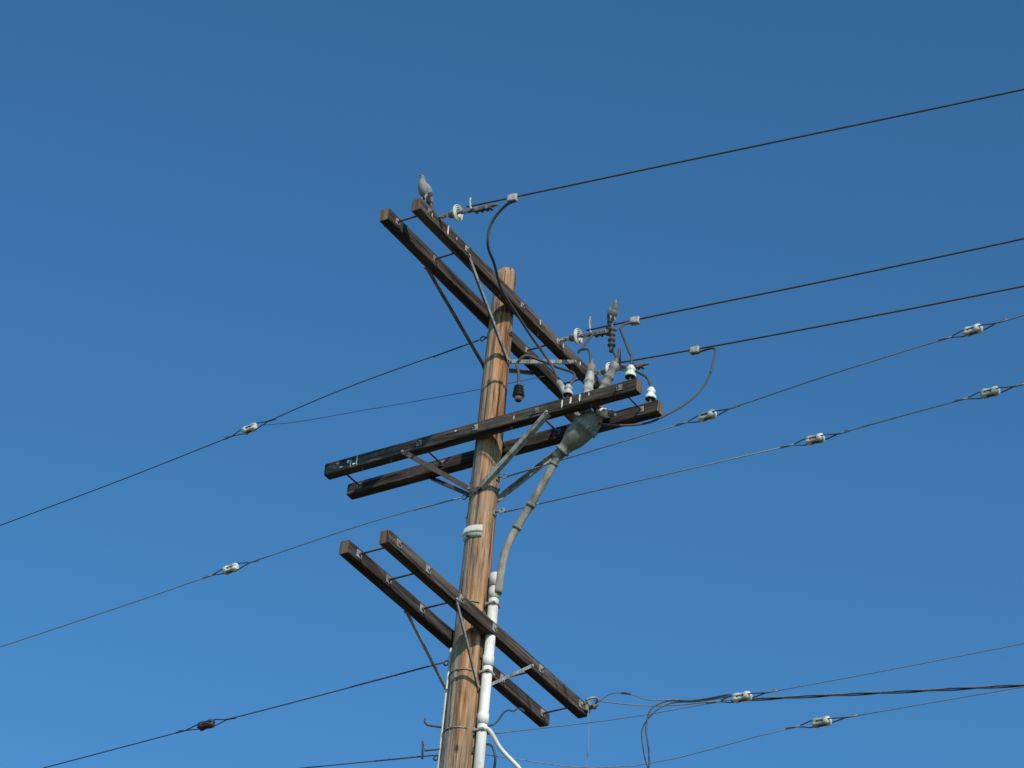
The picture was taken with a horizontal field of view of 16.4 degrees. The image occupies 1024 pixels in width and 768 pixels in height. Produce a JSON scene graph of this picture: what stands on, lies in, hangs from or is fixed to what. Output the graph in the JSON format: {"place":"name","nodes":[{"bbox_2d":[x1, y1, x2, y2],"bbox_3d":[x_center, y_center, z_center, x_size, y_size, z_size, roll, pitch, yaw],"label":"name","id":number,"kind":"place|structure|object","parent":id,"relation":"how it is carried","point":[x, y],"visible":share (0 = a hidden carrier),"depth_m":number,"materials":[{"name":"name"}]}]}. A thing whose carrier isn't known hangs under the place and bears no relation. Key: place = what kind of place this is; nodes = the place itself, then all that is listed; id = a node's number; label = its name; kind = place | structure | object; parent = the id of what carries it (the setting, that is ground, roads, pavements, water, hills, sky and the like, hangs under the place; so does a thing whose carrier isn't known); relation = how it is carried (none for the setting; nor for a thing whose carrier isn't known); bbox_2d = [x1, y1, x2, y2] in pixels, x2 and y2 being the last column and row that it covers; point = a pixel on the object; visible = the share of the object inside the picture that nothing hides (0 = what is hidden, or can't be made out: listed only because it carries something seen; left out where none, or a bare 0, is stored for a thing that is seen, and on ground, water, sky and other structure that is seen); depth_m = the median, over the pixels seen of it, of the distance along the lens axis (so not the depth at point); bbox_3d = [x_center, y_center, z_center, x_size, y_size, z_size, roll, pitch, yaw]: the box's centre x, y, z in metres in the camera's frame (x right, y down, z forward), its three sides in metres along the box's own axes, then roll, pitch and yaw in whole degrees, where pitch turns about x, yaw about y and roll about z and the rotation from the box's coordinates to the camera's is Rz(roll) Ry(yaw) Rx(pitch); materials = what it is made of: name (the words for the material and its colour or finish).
{"place":"outdoors","nodes":[
{"label":"outdoors","id":0,"kind":"place"},
{"bbox_2d":[0,0,1023,767],"label":"sky","id":1,"kind":"structure","parent":0,"point":[196,250],"materials":[{"name":"blue"}]},
{"bbox_2d":[495,457,559,594],"bbox_3d":[0.139,1.181,30.241,0.565,1.268,0.085,-16,-39,28],"label":"riser cable","id":2,"kind":"object","parent":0,"point":[530,506],"visible":1,"depth_m":30.27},
{"label":"ground","id":3,"kind":"structure","parent":0,"visible":0},
{"bbox_2d":[324,198,662,767],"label":"utility pole","id":4,"kind":"object","parent":3,"relation":"on","point":[489,457],"visible":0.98,"depth_m":30.65,"materials":[{"name":"wood"}]},
{"bbox_2d":[0,497,460,646],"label":"guy wire","id":5,"kind":"object","parent":4,"relation":"attached to","point":[259,559],"visible":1,"depth_m":31.67,"materials":[{"name":"grey metal"}]},
{"bbox_2d":[202,559,258,578],"bbox_3d":[-2.519,1.658,31.908,0.640,0.084,0.085,-16,-39,28],"label":"strain insulator","id":6,"kind":"object","parent":5,"relation":"attached to","point":[229,569],"visible":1,"depth_m":31.88,"materials":[{"name":"white ceramic"}]},
{"bbox_2d":[0,339,478,525],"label":"guy wire","id":7,"kind":"object","parent":4,"relation":"attached to","point":[275,417],"visible":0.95,"depth_m":32.77,"materials":[{"name":"black metal"}]},
{"bbox_2d":[223,418,276,439],"bbox_3d":[-2.427,0.415,32.977,0.638,0.085,0.087,-16,-39,28],"label":"strain insulator","id":8,"kind":"object","parent":7,"relation":"attached to","point":[250,428],"visible":1,"depth_m":32.95,"materials":[{"name":"white ceramic"}]},
{"bbox_2d":[43,662,442,767],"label":"guy wire","id":9,"kind":"object","parent":4,"relation":"attached to","point":[263,710],"visible":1,"depth_m":30.43,"materials":[{"name":"black metal"}]},
{"bbox_2d":[175,716,236,733],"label":"strain insulator","id":10,"kind":"object","parent":9,"relation":"attached to","point":[205,725],"visible":1,"depth_m":30.79,"materials":[{"name":"brown ceramic"}]},
{"bbox_2d":[302,755,433,767],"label":"guy wire","id":11,"kind":"object","parent":4,"relation":"attached to","point":[372,761],"visible":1,"depth_m":29.39,"materials":[{"name":"black metal"}]},
{"bbox_2d":[268,376,543,424],"bbox_3d":[-1.034,0.140,32.134,3.014,0.270,0.088,-14,-39,26],"label":"guy wire","id":12,"kind":"object","parent":4,"relation":"attached to","point":[392,405],"visible":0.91,"depth_m":32.07,"materials":[{"name":"black metal"}]},
{"bbox_2d":[418,174,433,209],"bbox_3d":[-0.743,-1.651,30.740,0.120,0.308,0.196,-16,-39,28],"label":"pigeon","id":13,"kind":"object","parent":4,"relation":"on","point":[425,190],"visible":1,"depth_m":30.70,"materials":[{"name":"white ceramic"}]},
{"bbox_2d":[438,197,498,221],"bbox_3d":[-0.376,-1.518,30.618,0.623,0.203,0.154,-16,-39,28],"label":"dead end insulator","id":14,"kind":"object","parent":4,"relation":"attached to","point":[457,212],"visible":1,"depth_m":30.61,"materials":[{"name":"metal"}]},
{"bbox_2d":[466,88,1023,207],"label":"power line","id":15,"kind":"object","parent":14,"relation":"attached to","point":[513,197],"visible":1,"depth_m":29.21,"materials":[{"name":"black metal"}]},
{"bbox_2d":[442,572,500,767],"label":"riser conduit","id":16,"kind":"object","parent":4,"relation":"attached to","point":[486,673],"visible":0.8,"depth_m":29.54,"materials":[{"name":"white plastic"}]},
{"bbox_2d":[486,707,524,767],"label":"service cable","id":17,"kind":"object","parent":4,"relation":"attached to","point":[502,750],"visible":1,"depth_m":29.19,"materials":[{"name":"white plastic"}]},
{"bbox_2d":[512,382,524,402],"bbox_3d":[0.059,0.069,30.913,0.108,0.201,0.108,-16,-39,28],"label":"surge arrester","id":18,"kind":"object","parent":4,"relation":"attached to","point":[518,395],"visible":1,"depth_m":30.88,"materials":[{"name":"ceramic"}]},
{"bbox_2d":[563,384,572,396],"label":"pin insulator","id":19,"kind":"object","parent":4,"relation":"attached to","point":[567,391],"visible":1,"depth_m":30.52,"materials":[{"name":"ceramic"}]},
{"bbox_2d":[515,354,575,384],"bbox_3d":[0.304,-0.079,30.947,0.636,0.576,0.236,-16,-39,28],"label":"jumper cable","id":20,"kind":"object","parent":19,"relation":"attached to","point":[542,361],"visible":1,"depth_m":31.08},
{"bbox_2d":[552,357,618,459],"bbox_3d":[0.641,0.199,30.588,0.696,0.967,0.250,-16,-39,28],"label":"cable terminator","id":21,"kind":"object","parent":4,"relation":"attached to","point":[583,428],"visible":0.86,"depth_m":30.42,"materials":[{"name":"metal"}]},
{"bbox_2d":[486,200,558,378],"bbox_3d":[0.062,-0.788,30.709,0.339,0.897,1.460,-7,-36,17],"label":"jumper cable","id":22,"kind":"object","parent":21,"relation":"attached to","point":[503,292],"visible":1,"depth_m":30.75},
{"bbox_2d":[577,331,595,361],"bbox_3d":[0.652,-0.333,31.384,0.144,0.849,0.752,4,-34,2],"label":"jumper cable","id":23,"kind":"object","parent":21,"relation":"attached to","point":[582,348],"visible":1,"depth_m":31.20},
{"bbox_2d":[617,347,633,370],"bbox_3d":[0.990,-0.209,31.537,0.060,0.952,1.435,1,-34,6],"label":"jumper cable","id":24,"kind":"object","parent":21,"relation":"attached to","point":[619,356],"visible":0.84,"depth_m":31.10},
{"bbox_2d":[559,316,617,344],"bbox_3d":[0.688,-0.495,32.012,0.623,0.262,0.154,-16,-39,28],"label":"dead end insulator","id":25,"kind":"object","parent":4,"relation":"attached to","point":[577,336],"visible":1,"depth_m":32.00,"materials":[{"name":"metal"}]},
{"bbox_2d":[607,324,615,352],"bbox_3d":[0.892,-0.407,31.730,0.074,0.310,0.074,-16,-39,28],"label":"surge arrester","id":26,"kind":"object","parent":25,"relation":"attached to","point":[611,344],"visible":1,"depth_m":31.70,"materials":[{"name":"ceramic"}]},
{"bbox_2d":[586,238,1023,330],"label":"power line","id":27,"kind":"object","parent":25,"relation":"attached to","point":[636,320],"visible":1,"depth_m":30.85,"materials":[{"name":"black metal"}]},
{"bbox_2d":[606,299,618,328],"bbox_3d":[0.904,-0.627,31.942,0.100,0.245,0.164,6,-34,0],"label":"pigeon","id":28,"kind":"object","parent":27,"relation":"attached to","point":[612,312],"visible":1,"depth_m":31.90,"materials":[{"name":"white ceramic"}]},
{"bbox_2d":[595,362,648,375],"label":"dead end insulator","id":29,"kind":"object","parent":4,"relation":"attached to","point":[602,371],"visible":0.42,"depth_m":32.44,"materials":[{"name":"metal"}]},
{"bbox_2d":[621,285,1023,362],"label":"power line","id":30,"kind":"object","parent":29,"relation":"attached to","point":[695,349],"visible":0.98,"depth_m":31.39,"materials":[{"name":"black metal"}]},
{"bbox_2d":[624,364,635,379],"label":"pin insulator","id":31,"kind":"object","parent":4,"relation":"attached to","point":[630,373],"visible":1,"depth_m":30.23,"materials":[{"name":"ceramic"}]},
{"bbox_2d":[619,321,632,364],"bbox_3d":[0.994,-0.365,31.012,0.152,1.128,0.961,4,-34,2],"label":"jumper cable","id":32,"kind":"object","parent":31,"relation":"attached to","point":[625,341],"visible":1,"depth_m":31.01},
{"bbox_2d":[645,387,655,401],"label":"pin insulator","id":33,"kind":"object","parent":4,"relation":"attached to","point":[650,395],"visible":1,"depth_m":30.49,"materials":[{"name":"ceramic"}]},
{"bbox_2d":[612,349,651,386],"bbox_3d":[1.024,-0.143,31.091,0.078,0.871,0.829,19,-36,-20],"label":"jumper cable","id":34,"kind":"object","parent":33,"relation":"attached to","point":[636,371],"visible":0.81,"depth_m":30.83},
{"bbox_2d":[598,347,716,426],"bbox_3d":[1.372,-0.018,31.076,0.487,1.537,1.286,-20,-42,33],"label":"jumper cable","id":35,"kind":"object","parent":4,"relation":"attached to","point":[682,405],"visible":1,"depth_m":30.64,"materials":[{"name":"black rubber"}]},
{"bbox_2d":[486,686,1023,767],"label":"guy wire","id":36,"kind":"object","parent":4,"relation":"attached to","point":[755,736],"visible":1,"depth_m":28.72,"materials":[{"name":"grey metal"}]},
{"bbox_2d":[785,713,857,729],"bbox_3d":[2.459,2.684,28.266,0.640,0.084,0.084,-16,-39,28],"label":"strain insulator","id":37,"kind":"object","parent":36,"relation":"attached to","point":[822,721],"visible":1,"depth_m":28.24,"materials":[{"name":"white ceramic"}]},
{"bbox_2d":[489,643,1023,734],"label":"guy wire","id":38,"kind":"object","parent":4,"relation":"attached to","point":[778,690],"visible":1,"depth_m":28.13,"materials":[{"name":"grey metal"}]},
{"bbox_2d":[706,689,777,703],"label":"strain insulator","id":39,"kind":"object","parent":38,"relation":"attached to","point":[742,697],"visible":1,"depth_m":28.33,"materials":[{"name":"white ceramic"}]},
{"bbox_2d":[504,385,1022,512],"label":"guy wire","id":40,"kind":"object","parent":4,"relation":"attached to","point":[721,461],"visible":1,"depth_m":29.57,"materials":[{"name":"grey metal"}]},
{"bbox_2d":[780,429,849,448],"bbox_3d":[2.475,0.452,29.063,0.640,0.084,0.084,-16,-39,28],"label":"strain insulator","id":41,"kind":"object","parent":40,"relation":"attached to","point":[811,440],"visible":1,"depth_m":29.04,"materials":[{"name":"white ceramic"}]},
{"bbox_2d":[953,382,1023,401],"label":"strain insulator","id":42,"kind":"object","parent":40,"relation":"attached to","point":[993,391],"visible":1,"depth_m":28.27,"materials":[{"name":"white ceramic"}]},
{"bbox_2d":[508,315,1023,476],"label":"guy wire","id":43,"kind":"object","parent":4,"relation":"attached to","point":[740,404],"visible":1,"depth_m":29.31,"materials":[{"name":"grey metal"}]},
{"bbox_2d":[675,404,739,426],"bbox_3d":[1.625,0.263,29.620,0.639,0.084,0.087,-16,-39,28],"label":"strain insulator","id":44,"kind":"object","parent":43,"relation":"attached to","point":[707,415],"visible":1,"depth_m":29.59,"materials":[{"name":"white ceramic"}]},
{"bbox_2d":[938,318,1007,341],"bbox_3d":[3.656,-0.428,28.241,0.639,0.084,0.087,-16,-39,28],"label":"strain insulator","id":45,"kind":"object","parent":43,"relation":"attached to","point":[968,331],"visible":1,"depth_m":28.21,"materials":[{"name":"white ceramic"}]},
{"bbox_2d":[584,684,1023,767],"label":"communication cable","id":46,"kind":"object","parent":4,"relation":"attached to","point":[589,707],"visible":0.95,"depth_m":30.28,"materials":[{"name":"rubber"}]}
]}

